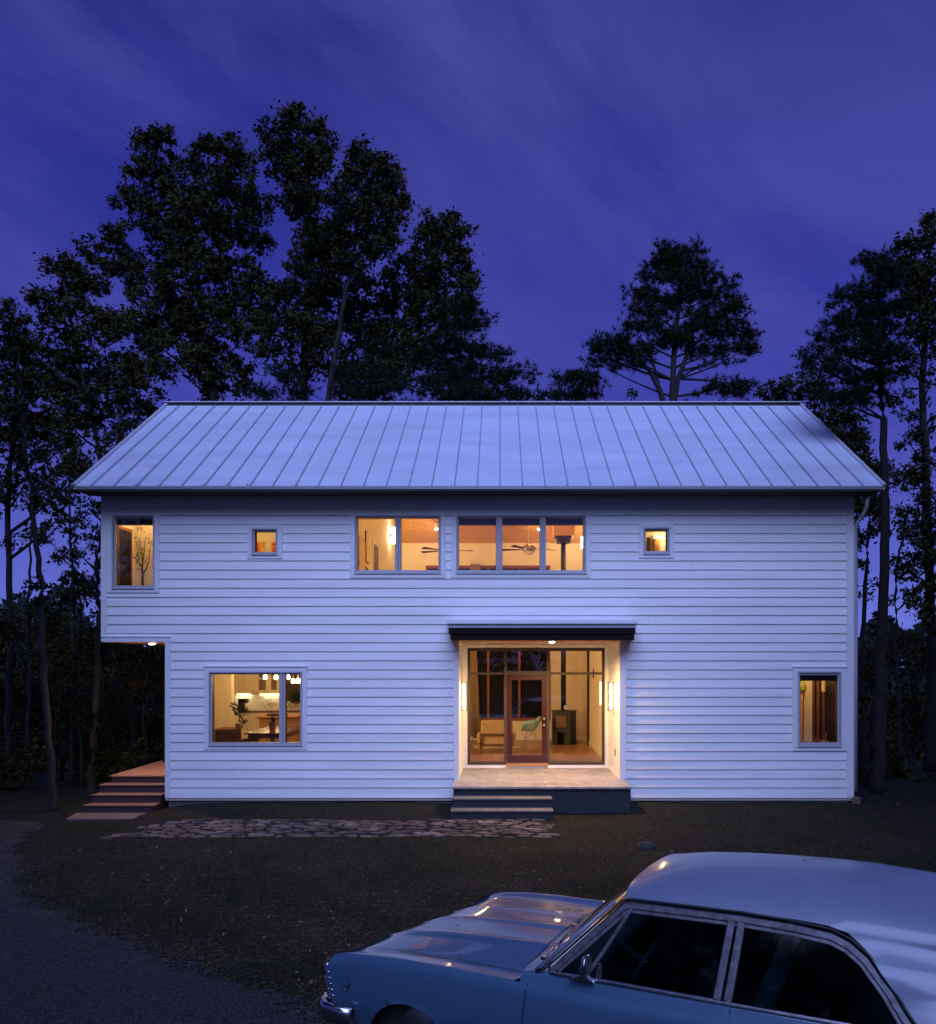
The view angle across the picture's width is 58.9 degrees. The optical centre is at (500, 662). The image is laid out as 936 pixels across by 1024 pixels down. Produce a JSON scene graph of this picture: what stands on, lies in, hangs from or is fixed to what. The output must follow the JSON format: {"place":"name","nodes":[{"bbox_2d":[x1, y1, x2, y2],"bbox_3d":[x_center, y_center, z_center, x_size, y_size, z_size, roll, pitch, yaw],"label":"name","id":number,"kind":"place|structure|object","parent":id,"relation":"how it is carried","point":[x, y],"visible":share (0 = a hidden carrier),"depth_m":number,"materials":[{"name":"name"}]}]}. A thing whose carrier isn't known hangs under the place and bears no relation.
{"place":"outdoors","nodes":[
{"label":"outdoors","id":0,"kind":"place"},
{"bbox_2d":[0,819,336,1023],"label":"gravel driveway","id":1,"kind":"structure","parent":0,"point":[3,857],"depth_m":7.53,"materials":[{"name":"grey gravel"}]},
{"bbox_2d":[255,714,299,741],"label":"kitchen island","id":2,"kind":"structure","parent":0,"point":[292,720],"depth_m":21.98,"materials":[{"name":"brown paint"}]},
{"bbox_2d":[266,713,287,715],"bbox_3d":[-6.039,1.400,22.450,0.463,0.050,0.500,0,0,0],"label":"serving tray","id":3,"kind":"object","parent":2,"relation":"on","point":[274,714],"visible":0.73,"depth_m":22.22,"materials":[{"name":"grey"}]},
{"bbox_2d":[0,667,935,1023],"bbox_3d":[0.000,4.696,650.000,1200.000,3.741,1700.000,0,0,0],"label":"ground","id":4,"kind":"structure","parent":0,"point":[28,801],"depth_m":12.60,"materials":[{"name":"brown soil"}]},
{"bbox_2d":[0,738,46,791],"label":"shrub","id":5,"kind":"object","parent":4,"relation":"on","point":[11,765],"visible":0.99,"depth_m":20.99,"materials":[{"name":"green plant"}]},
{"bbox_2d":[0,613,57,764],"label":"shrub","id":6,"kind":"object","parent":4,"relation":"on","point":[25,624],"visible":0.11,"depth_m":33.95,"materials":[{"name":"green plant"}]},
{"bbox_2d":[0,659,59,774],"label":"shrub","id":7,"kind":"object","parent":4,"relation":"on","point":[19,686],"visible":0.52,"depth_m":25.90,"materials":[{"name":"green plant"}]},
{"bbox_2d":[0,488,67,782],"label":"slender tree","id":8,"kind":"object","parent":4,"relation":"on","point":[10,630],"visible":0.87,"depth_m":22.98,"materials":[{"name":"green plant"}]},
{"bbox_2d":[0,355,81,811],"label":"slender tree","id":9,"kind":"object","parent":4,"relation":"on","point":[16,416],"visible":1,"depth_m":17.25,"materials":[{"name":"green plant"}]},
{"bbox_2d":[0,296,89,780],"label":"broadleaf tree","id":10,"kind":"object","parent":4,"relation":"on","point":[22,348],"visible":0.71,"depth_m":23.91,"materials":[{"name":"green plant"}]},
{"bbox_2d":[21,570,105,780],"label":"slender tree","id":11,"kind":"object","parent":4,"relation":"on","point":[35,600],"visible":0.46,"depth_m":23.89,"materials":[{"name":"green plant"}]},
{"bbox_2d":[14,619,113,771],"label":"slender tree","id":12,"kind":"object","parent":4,"relation":"on","point":[20,657],"visible":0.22,"depth_m":29.87,"materials":[{"name":"green plant"}]},
{"bbox_2d":[30,429,100,786],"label":"slender tree","id":13,"kind":"object","parent":4,"relation":"on","point":[43,530],"visible":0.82,"depth_m":21.91,"materials":[{"name":"green plant"}]},
{"bbox_2d":[28,599,115,787],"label":"slender tree","id":14,"kind":"object","parent":4,"relation":"on","point":[79,702],"visible":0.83,"depth_m":21.43,"materials":[{"name":"green plant"}]},
{"bbox_2d":[29,713,117,783],"bbox_3d":[-11.853,2.390,23.070,2.734,2.154,1.340,0,0,0],"label":"shrub","id":15,"kind":"object","parent":4,"relation":"on","point":[64,751],"visible":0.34,"depth_m":23.04,"materials":[{"name":"green plant"}]},
{"bbox_2d":[0,607,161,770],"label":"forest undergrowth","id":16,"kind":"object","parent":4,"relation":"on","point":[38,719],"visible":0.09,"depth_m":33.46,"materials":[{"name":"green plant"}]},
{"bbox_2d":[46,422,129,797],"bbox_3d":[-9.493,-1.217,19.475,2.102,8.995,1.052,0,0,0],"label":"slender tree","id":17,"kind":"object","parent":4,"relation":"on","point":[120,437],"visible":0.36,"depth_m":19.43,"materials":[{"name":"green plant"}]},
{"bbox_2d":[86,786,99,798],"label":"shrub","id":18,"kind":"object","parent":4,"relation":"on","point":[92,790],"visible":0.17,"depth_m":18.29,"materials":[{"name":"green plant"}]},
{"bbox_2d":[19,231,167,770],"bbox_3d":[-13.442,-5.169,27.153,5.390,17.837,2.490,0,0,0],"label":"broadleaf tree","id":19,"kind":"object","parent":4,"relation":"on","point":[81,286],"visible":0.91,"depth_m":26.89,"materials":[{"name":"green plant"}]},
{"bbox_2d":[57,635,142,781],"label":"slender tree","id":20,"kind":"object","parent":4,"relation":"on","point":[105,651],"visible":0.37,"depth_m":22.95,"materials":[{"name":"green plant"}]},
{"bbox_2d":[66,813,144,820],"bbox_3d":[-7.765,3.095,16.530,1.705,0.100,0.660,0,0,0],"label":"concrete pad","id":21,"kind":"object","parent":4,"relation":"on","point":[98,816],"visible":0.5,"depth_m":16.42,"materials":[{"name":"grey concrete"}]},
{"bbox_2d":[79,749,140,787],"bbox_3d":[-10.331,2.920,22.000,1.627,1.560,0.872,0,0,-21],"label":"shrub","id":22,"kind":"object","parent":4,"relation":"on","point":[101,767],"visible":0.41,"depth_m":21.91,"materials":[{"name":"green plant"}]},
{"bbox_2d":[83,500,136,765],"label":"slender tree","id":23,"kind":"object","parent":4,"relation":"on","point":[132,714],"visible":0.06,"depth_m":22.48,"materials":[{"name":"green plant"}]},
{"bbox_2d":[87,569,145,759],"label":"slender tree","id":24,"kind":"object","parent":4,"relation":"on","point":[115,687],"visible":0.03,"depth_m":24.95,"materials":[{"name":"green plant"}]},
{"bbox_2d":[83,760,168,812],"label":"steps","id":25,"kind":"structure","parent":4,"relation":"on","point":[141,789],"depth_m":17.50,"materials":[{"name":"brown"}]},
{"bbox_2d":[97,701,161,766],"bbox_3d":[-11.036,2.340,25.062,2.990,2.541,1.965,0,0,0],"label":"shrub","id":26,"kind":"object","parent":4,"relation":"on","point":[152,722],"visible":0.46,"depth_m":24.99,"materials":[{"name":"green plant"}]},
{"bbox_2d":[105,643,161,780],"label":"slender tree","id":27,"kind":"object","parent":4,"relation":"on","point":[134,661],"visible":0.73,"depth_m":20.91,"materials":[{"name":"green plant"}]},
{"bbox_2d":[125,644,161,753],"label":"slender tree","id":28,"kind":"object","parent":4,"relation":"on","point":[158,652],"visible":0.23,"depth_m":30.88,"materials":[{"name":"green plant"}]},
{"bbox_2d":[97,119,283,404],"bbox_3d":[-12.284,-8.444,32.954,7.497,25.722,3.960,0,0,0],"label":"broadleaf tree","id":29,"kind":"object","parent":4,"relation":"on","point":[179,315],"visible":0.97,"depth_m":32.71,"materials":[{"name":"green plant"}]},
{"bbox_2d":[248,99,367,400],"bbox_3d":[-7.203,-8.542,30.916,4.542,24.795,3.307,0,0,0],"label":"broadleaf tree","id":30,"kind":"object","parent":4,"relation":"on","point":[317,160],"visible":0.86,"depth_m":30.75,"materials":[{"name":"green plant"}]},
{"bbox_2d":[101,818,559,838],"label":"flagstone path","id":31,"kind":"structure","parent":4,"relation":"on","point":[237,829],"depth_m":14.55,"materials":[{"name":"grey stone"}]},
{"bbox_2d":[230,332,431,400],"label":"pine tree","id":32,"kind":"object","parent":4,"relation":"on","point":[380,382],"visible":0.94,"depth_m":27.84,"materials":[{"name":"green plant"}]},
{"bbox_2d":[303,132,414,400],"bbox_3d":[-5.053,-7.722,29.910,4.068,22.274,2.458,0,0,0],"label":"broadleaf tree","id":33,"kind":"object","parent":4,"relation":"on","point":[372,192],"visible":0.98,"depth_m":29.76,"materials":[{"name":"green plant"}]},
{"bbox_2d":[326,204,484,400],"bbox_3d":[-3.661,-6.812,31.872,6.258,21.646,2.668,0,0,0],"label":"broadleaf tree","id":34,"kind":"object","parent":4,"relation":"on","point":[420,296],"visible":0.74,"depth_m":31.73,"materials":[{"name":"green plant"}]},
{"bbox_2d":[0,575,926,745],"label":"distant woods","id":35,"kind":"object","parent":4,"relation":"on","point":[918,685],"visible":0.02,"depth_m":64.05,"materials":[{"name":"green plant"}]},
{"bbox_2d":[8,802,933,1023],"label":"fallen leaves","id":36,"kind":"object","parent":4,"relation":"on","point":[311,929],"visible":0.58,"depth_m":10.86,"materials":[{"name":"brown plant"}]},
{"bbox_2d":[407,285,544,400],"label":"pine tree","id":37,"kind":"object","parent":4,"relation":"on","point":[453,376],"visible":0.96,"depth_m":28.88,"materials":[{"name":"green plant"}]},
{"bbox_2d":[72,401,885,818],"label":"house","id":38,"kind":"structure","parent":4,"relation":"on","point":[712,631],"depth_m":17.27,"materials":[{"name":"white wood"}]},
{"bbox_2d":[119,525,132,585],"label":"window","id":39,"kind":"structure","parent":38,"relation":"in","point":[125,534],"depth_m":17.98,"materials":[{"name":"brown wood"}]},
{"bbox_2d":[107,515,159,592],"bbox_3d":[-7.647,-2.315,17.383,1.087,1.706,0.306,0,0,0],"label":"window","id":40,"kind":"structure","parent":38,"relation":"in","point":[113,521],"depth_m":17.25,"materials":[{"name":"grey"}]},
{"bbox_2d":[133,526,151,585],"bbox_3d":[-7.954,-2.354,18.393,0.462,1.376,0.001,0,0,0],"label":"wall decal","id":41,"kind":"object","parent":38,"relation":"attached to","point":[142,572],"depth_m":18.39,"materials":[{"name":"brown"}]},
{"bbox_2d":[215,727,241,741],"bbox_3d":[-6.096,1.875,18.580,0.418,0.829,0.680,0,0,0],"label":"dresser","id":42,"kind":"object","parent":38,"relation":"on","point":[227,734],"visible":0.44,"depth_m":18.26,"materials":[{"name":"brown wood"}]},
{"bbox_2d":[229,701,247,727],"bbox_3d":[-5.906,1.172,18.697,0.409,0.600,0.197,0,0,0],"label":"climbing plant","id":43,"kind":"object","parent":42,"relation":"on","point":[240,721],"visible":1,"depth_m":18.68,"materials":[{"name":"green plant"}]},
{"bbox_2d":[203,666,307,749],"bbox_3d":[-5.097,0.936,17.328,2.166,1.746,0.196,0,0,0],"label":"window","id":44,"kind":"structure","parent":38,"relation":"in","point":[209,671],"depth_m":17.25,"materials":[{"name":"grey"}]},
{"bbox_2d":[257,541,263,551],"bbox_3d":[-6.027,-2.851,20.582,0.320,0.325,0.033,0,0,0],"label":"letter canvas","id":45,"kind":"object","parent":38,"relation":"attached to","point":[260,546],"visible":0.43,"depth_m":20.57,"materials":[{"name":"orange"}]},
{"bbox_2d":[247,525,282,558],"bbox_3d":[-4.906,-2.522,17.328,0.729,0.706,0.196,0,0,0],"label":"window","id":46,"kind":"structure","parent":38,"relation":"in","point":[252,530],"depth_m":17.25,"materials":[{"name":"grey"}]},
{"bbox_2d":[231,674,299,739],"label":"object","id":47,"kind":"object","parent":38,"relation":"on","point":[250,687],"visible":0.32,"depth_m":24.88,"materials":[{"name":"beige"}]},
{"bbox_2d":[238,698,248,711],"bbox_3d":[-7.527,1.240,24.325,0.265,0.379,0.250,0,0,0],"label":"coffee maker","id":48,"kind":"object","parent":47,"relation":"on","point":[242,705],"visible":0.86,"depth_m":24.20,"materials":[{"name":"grey"}]},
{"bbox_2d":[244,726,299,741],"bbox_3d":[-5.310,1.960,19.675,0.938,0.760,2.050,0,0,0],"label":"dining table","id":49,"kind":"object","parent":38,"relation":"on","point":[264,733],"visible":0.41,"depth_m":18.80,"materials":[{"name":"brown wood"}]},
{"bbox_2d":[256,696,276,730],"bbox_3d":[-5.382,1.172,19.307,0.492,0.813,0.300,0,0,14],"label":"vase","id":50,"kind":"object","parent":49,"relation":"on","point":[272,724],"visible":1,"depth_m":19.22,"materials":[{"name":"white ceramic"}]},
{"bbox_2d":[271,541,275,551],"bbox_3d":[-5.524,-2.851,20.582,0.322,0.325,0.033,0,0,0],"label":"letter canvas","id":51,"kind":"object","parent":38,"relation":"attached to","point":[273,546],"visible":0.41,"depth_m":20.57,"materials":[{"name":"orange"}]},
{"bbox_2d":[287,674,299,682],"bbox_3d":[-5.003,0.058,20.038,0.362,0.877,0.192,0,0,0],"label":"chandelier","id":52,"kind":"object","parent":38,"relation":"hanging from","point":[293,680],"visible":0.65,"depth_m":19.98,"materials":[{"name":"white glass"}]},
{"bbox_2d":[287,674,299,705],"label":"window","id":53,"kind":"structure","parent":38,"relation":"in","point":[296,686],"depth_m":25.20,"materials":[{"name":"beige"}]},
{"bbox_2d":[289,687,299,703],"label":"potted plant","id":54,"kind":"object","parent":38,"relation":"on","point":[294,696],"visible":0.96,"depth_m":25.02,"materials":[{"name":"green plant"}]},
{"bbox_2d":[359,536,364,569],"bbox_3d":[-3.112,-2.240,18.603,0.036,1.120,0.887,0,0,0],"label":"interior door","id":55,"kind":"structure","parent":38,"relation":"attached to","point":[361,553],"depth_m":18.48,"materials":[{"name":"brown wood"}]},
{"bbox_2d":[365,531,368,563],"bbox_3d":[-3.112,-2.695,19.381,0.036,0.730,0.441,0,0,0],"label":"framed picture","id":56,"kind":"object","parent":38,"relation":"attached to","point":[366,547],"visible":0.96,"depth_m":19.24,"materials":[{"name":"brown wood"}]},
{"bbox_2d":[372,540,378,569],"bbox_3d":[-3.114,-1.855,20.747,0.028,2.310,0.969,0,0,0],"label":"interior door","id":57,"kind":"structure","parent":38,"relation":"in","point":[375,547],"depth_m":20.59,"materials":[{"name":"white wood"}]},
{"bbox_2d":[389,527,394,543],"bbox_3d":[-3.030,-3.605,23.434,0.200,0.450,0.136,0,0,0],"label":"wall lamp","id":58,"kind":"object","parent":38,"relation":"attached to","point":[392,535],"visible":0.71,"depth_m":23.37,"materials":[{"name":"beige glass"}]},
{"bbox_2d":[350,515,445,577],"bbox_3d":[-2.136,-2.468,17.328,1.993,1.389,0.196,0,0,0],"label":"window","id":59,"kind":"structure","parent":38,"relation":"in","point":[355,572],"depth_m":17.25,"materials":[{"name":"grey"}]},
{"bbox_2d":[420,547,472,552],"bbox_3d":[-1.394,-4.445,21.349,1.382,3.430,1.401,0,0,0],"label":"ceiling fan","id":60,"kind":"object","parent":38,"relation":"hanging from","point":[436,549],"visible":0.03,"depth_m":21.40,"materials":[{"name":"beige paint"}]},
{"bbox_2d":[461,682,466,710],"bbox_3d":[-0.793,0.730,18.130,0.139,0.630,0.124,0,0,0],"label":"wall sconce","id":61,"kind":"object","parent":38,"relation":"attached to","point":[463,696],"depth_m":18.11,"materials":[{"name":"white glass"}]},
{"bbox_2d":[470,564,480,736],"bbox_3d":[-0.748,-0.370,25.000,0.324,5.220,0.073,0,0,0],"label":"curtain","id":62,"kind":"object","parent":38,"relation":"hanging from","point":[475,719],"visible":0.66,"depth_m":24.99,"materials":[{"name":"beige fabric"}]},
{"bbox_2d":[426,565,549,720],"bbox_3d":[-0.375,-0.600,25.280,3.790,4.720,0.180,0,0,0],"label":"window","id":63,"kind":"structure","parent":38,"relation":"in","point":[526,694],"depth_m":25.28,"materials":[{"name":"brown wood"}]},
{"bbox_2d":[477,720,515,753],"bbox_3d":[-0.096,1.910,21.690,1.000,0.860,0.820,0,0,0],"label":"armchair","id":64,"kind":"object","parent":38,"relation":"on","point":[491,733],"visible":0.76,"depth_m":21.30,"materials":[{"name":"beige fabric"}]},
{"bbox_2d":[472,744,526,749],"bbox_3d":[-0.038,2.333,23.144,1.587,0.010,1.632,0,0,0],"label":"hide rug","id":65,"kind":"object","parent":38,"relation":"on","point":[476,746],"visible":0.7,"depth_m":22.79,"materials":[{"name":"beige fur"}]},
{"bbox_2d":[451,515,590,577],"bbox_3d":[0.435,-2.468,17.383,2.911,1.389,0.306,0,0,0],"label":"window","id":66,"kind":"structure","parent":38,"relation":"in","point":[542,521],"depth_m":17.26,"materials":[{"name":"grey"}]},
{"bbox_2d":[506,675,547,765],"bbox_3d":[0.614,1.320,19.011,0.958,2.075,0.149,0,0,0],"label":"front door","id":67,"kind":"structure","parent":38,"relation":"in","point":[510,758],"depth_m":19.02,"materials":[{"name":"red wood"}]},
{"bbox_2d":[502,526,555,554],"bbox_3d":[0.728,-4.464,21.380,1.410,3.392,1.342,0,0,0],"label":"ceiling fan","id":68,"kind":"object","parent":38,"relation":"hanging from","point":[528,549],"visible":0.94,"depth_m":21.22,"materials":[{"name":"beige paint"}]},
{"bbox_2d":[521,716,540,743],"bbox_3d":[0.885,1.936,23.700,0.576,0.815,0.611,0,0,0],"label":"shell chair","id":69,"kind":"object","parent":38,"relation":"on","point":[529,725],"visible":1,"depth_m":23.52,"materials":[{"name":"teal plastic"}]},
{"bbox_2d":[549,742,577,744],"bbox_3d":[1.795,2.333,24.100,0.924,0.008,0.924,0,0,-22],"label":"hearth plate","id":70,"kind":"object","parent":38,"relation":"on","point":[562,743],"visible":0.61,"depth_m":23.93,"materials":[{"name":"black metal"}]},
{"bbox_2d":[551,526,576,743],"bbox_3d":[1.865,-0.895,24.198,0.744,6.470,0.668,0,0,7],"label":"wood stove","id":71,"kind":"object","parent":70,"relation":"on","point":[563,725],"visible":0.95,"depth_m":24.07,"materials":[{"name":"grey"}]},
{"bbox_2d":[607,682,614,710],"bbox_3d":[2.422,0.730,18.130,0.139,0.630,0.124,0,0,0],"label":"wall sconce","id":72,"kind":"object","parent":38,"relation":"attached to","point":[610,696],"depth_m":18.11,"materials":[{"name":"white glass"}]},
{"bbox_2d":[653,538,659,550],"bbox_3d":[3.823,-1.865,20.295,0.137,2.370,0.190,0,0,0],"label":"linen cabinet","id":73,"kind":"object","parent":38,"relation":"on","point":[656,544],"visible":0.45,"depth_m":20.20,"materials":[{"name":"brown wood"}]},
{"bbox_2d":[639,524,673,557],"bbox_3d":[3.256,-2.535,17.328,0.728,0.707,0.196,0,0,0],"label":"window","id":74,"kind":"structure","parent":38,"relation":"in","point":[668,529],"depth_m":17.25,"materials":[{"name":"grey"}]},
{"bbox_2d":[652,536,664,539],"bbox_3d":[3.954,-3.063,20.323,0.420,0.110,0.155,0,0,0],"label":"vanity light","id":75,"kind":"object","parent":38,"relation":"attached to","point":[662,537],"visible":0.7,"depth_m":20.27,"materials":[{"name":"silver metal"}]},
{"bbox_2d":[800,692,803,741],"bbox_3d":[6.631,1.505,18.855,0.487,1.670,0.250,0,0,0],"label":"wardrobe","id":76,"kind":"object","parent":38,"relation":"on","point":[801,716],"visible":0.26,"depth_m":18.73,"materials":[{"name":"brown wood"}]},
{"bbox_2d":[800,681,805,691],"bbox_3d":[6.874,0.529,18.870,0.180,0.280,0.177,0,0,0],"label":"vase","id":77,"kind":"object","parent":76,"relation":"on","point":[802,686],"visible":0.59,"depth_m":18.80,"materials":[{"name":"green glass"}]},
{"bbox_2d":[792,666,847,750],"bbox_3d":[6.653,0.953,17.383,1.146,1.759,0.306,0,0,0],"label":"window","id":78,"kind":"structure","parent":38,"relation":"in","point":[838,674],"depth_m":17.25,"materials":[{"name":"grey"}]},
{"bbox_2d":[821,681,824,691],"bbox_3d":[7.197,1.359,18.350,0.260,1.962,0.260,0,0,0],"label":"floor lamp","id":79,"kind":"object","parent":38,"relation":"on","point":[822,686],"visible":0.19,"depth_m":18.32,"materials":[{"name":"beige"}]},
{"bbox_2d":[812,681,834,741],"bbox_3d":[7.166,0.825,18.265,0.050,1.950,1.430,0,0,0],"label":"curtain","id":80,"kind":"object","parent":38,"relation":"in","point":[823,703],"depth_m":18.31,"materials":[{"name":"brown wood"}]},
{"bbox_2d":[531,362,610,400],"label":"pine tree","id":81,"kind":"object","parent":4,"relation":"on","point":[579,378],"visible":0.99,"depth_m":33.77,"materials":[{"name":"green plant"}]},
{"bbox_2d":[318,852,935,1023],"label":"parked car","id":82,"kind":"object","parent":4,"relation":"on","point":[722,938],"visible":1,"depth_m":5.06,"materials":[{"name":"paint"}]},
{"bbox_2d":[626,385,637,400],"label":"sapling","id":83,"kind":"object","parent":4,"relation":"on","point":[633,394],"visible":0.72,"depth_m":34.01,"materials":[{"name":"green plant"}]},
{"bbox_2d":[637,841,655,848],"bbox_3d":[2.328,2.931,13.203,0.313,0.167,0.216,0,0,0],"label":"rock","id":84,"kind":"object","parent":4,"relation":"on","point":[647,845],"visible":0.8,"depth_m":13.13,"materials":[{"name":"stone"}]},
{"bbox_2d":[575,232,766,400],"bbox_3d":[7.088,-6.441,33.947,8.037,22.298,2.204,0,0,0],"label":"pine tree","id":85,"kind":"object","parent":4,"relation":"on","point":[674,262],"visible":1,"depth_m":33.85,"materials":[{"name":"green plant"}]},
{"bbox_2d":[751,370,918,524],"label":"broadleaf tree","id":86,"kind":"object","parent":4,"relation":"on","point":[854,436],"visible":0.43,"depth_m":29.72,"materials":[{"name":"green plant"}]},
{"bbox_2d":[789,243,918,793],"bbox_3d":[7.929,-3.192,18.532,2.932,12.456,1.403,0,0,0],"label":"pine tree","id":87,"kind":"object","parent":4,"relation":"on","point":[869,331],"visible":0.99,"depth_m":18.50,"materials":[{"name":"green plant"}]},
{"bbox_2d":[854,493,890,777],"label":"slender tree","id":88,"kind":"object","parent":4,"relation":"on","point":[870,530],"visible":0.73,"depth_m":21.94,"materials":[{"name":"green plant"}]},
{"bbox_2d":[858,667,887,781],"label":"slender tree","id":89,"kind":"object","parent":4,"relation":"on","point":[870,673],"visible":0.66,"depth_m":19.98,"materials":[{"name":"green plant"}]},
{"bbox_2d":[858,640,894,763],"bbox_3d":[13.427,1.381,29.992,1.892,4.761,1.280,0,0,0],"label":"shrub","id":90,"kind":"object","parent":4,"relation":"on","point":[870,666],"visible":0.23,"depth_m":29.97,"materials":[{"name":"green plant"}]},
{"bbox_2d":[858,691,925,762],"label":"forest undergrowth","id":91,"kind":"object","parent":4,"relation":"on","point":[919,755],"visible":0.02,"depth_m":36.53,"materials":[{"name":"green plant"}]},
{"bbox_2d":[866,745,921,778],"bbox_3d":[10.547,2.869,22.061,1.996,1.482,1.281,0,0,16],"label":"shrub","id":92,"kind":"object","parent":4,"relation":"on","point":[893,762],"visible":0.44,"depth_m":21.87,"materials":[{"name":"green plant"}]},
{"bbox_2d":[867,623,926,763],"bbox_3d":[15.728,1.216,32.111,3.238,5.565,1.502,0,0,-10],"label":"shrub","id":93,"kind":"object","parent":4,"relation":"on","point":[915,657],"visible":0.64,"depth_m":32.00,"materials":[{"name":"green plant"}]},
{"bbox_2d":[873,686,925,765],"bbox_3d":[13.916,2.159,27.974,2.449,2.845,1.446,0,0,14],"label":"shrub","id":94,"kind":"object","parent":4,"relation":"on","point":[917,703],"visible":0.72,"depth_m":27.92,"materials":[{"name":"green plant"}]},
{"bbox_2d":[883,208,935,771],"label":"broadleaf tree","id":95,"kind":"object","parent":4,"relation":"on","point":[923,275],"visible":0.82,"depth_m":23.88,"materials":[{"name":"green plant"}]},
{"bbox_2d":[888,501,935,753],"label":"slender tree","id":96,"kind":"object","parent":4,"relation":"on","point":[911,533],"visible":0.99,"depth_m":22.91,"materials":[{"name":"green plant"}]},
{"bbox_2d":[907,771,935,782],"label":"shrub","id":97,"kind":"object","parent":4,"relation":"on","point":[931,778],"visible":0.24,"depth_m":21.01,"materials":[{"name":"green plant"}]},
{"bbox_2d":[0,0,935,666],"label":"sky","id":98,"kind":"structure","parent":0,"point":[796,137],"materials":[{"name":"blue"}]},
{"bbox_2d":[647,537,649,550],"bbox_3d":[3.581,-1.853,20.025,0.084,2.346,0.050,0,0,0],"label":"open door","id":99,"kind":"structure","parent":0,"point":[648,543],"depth_m":20.00,"materials":[{"name":"brown wood"}]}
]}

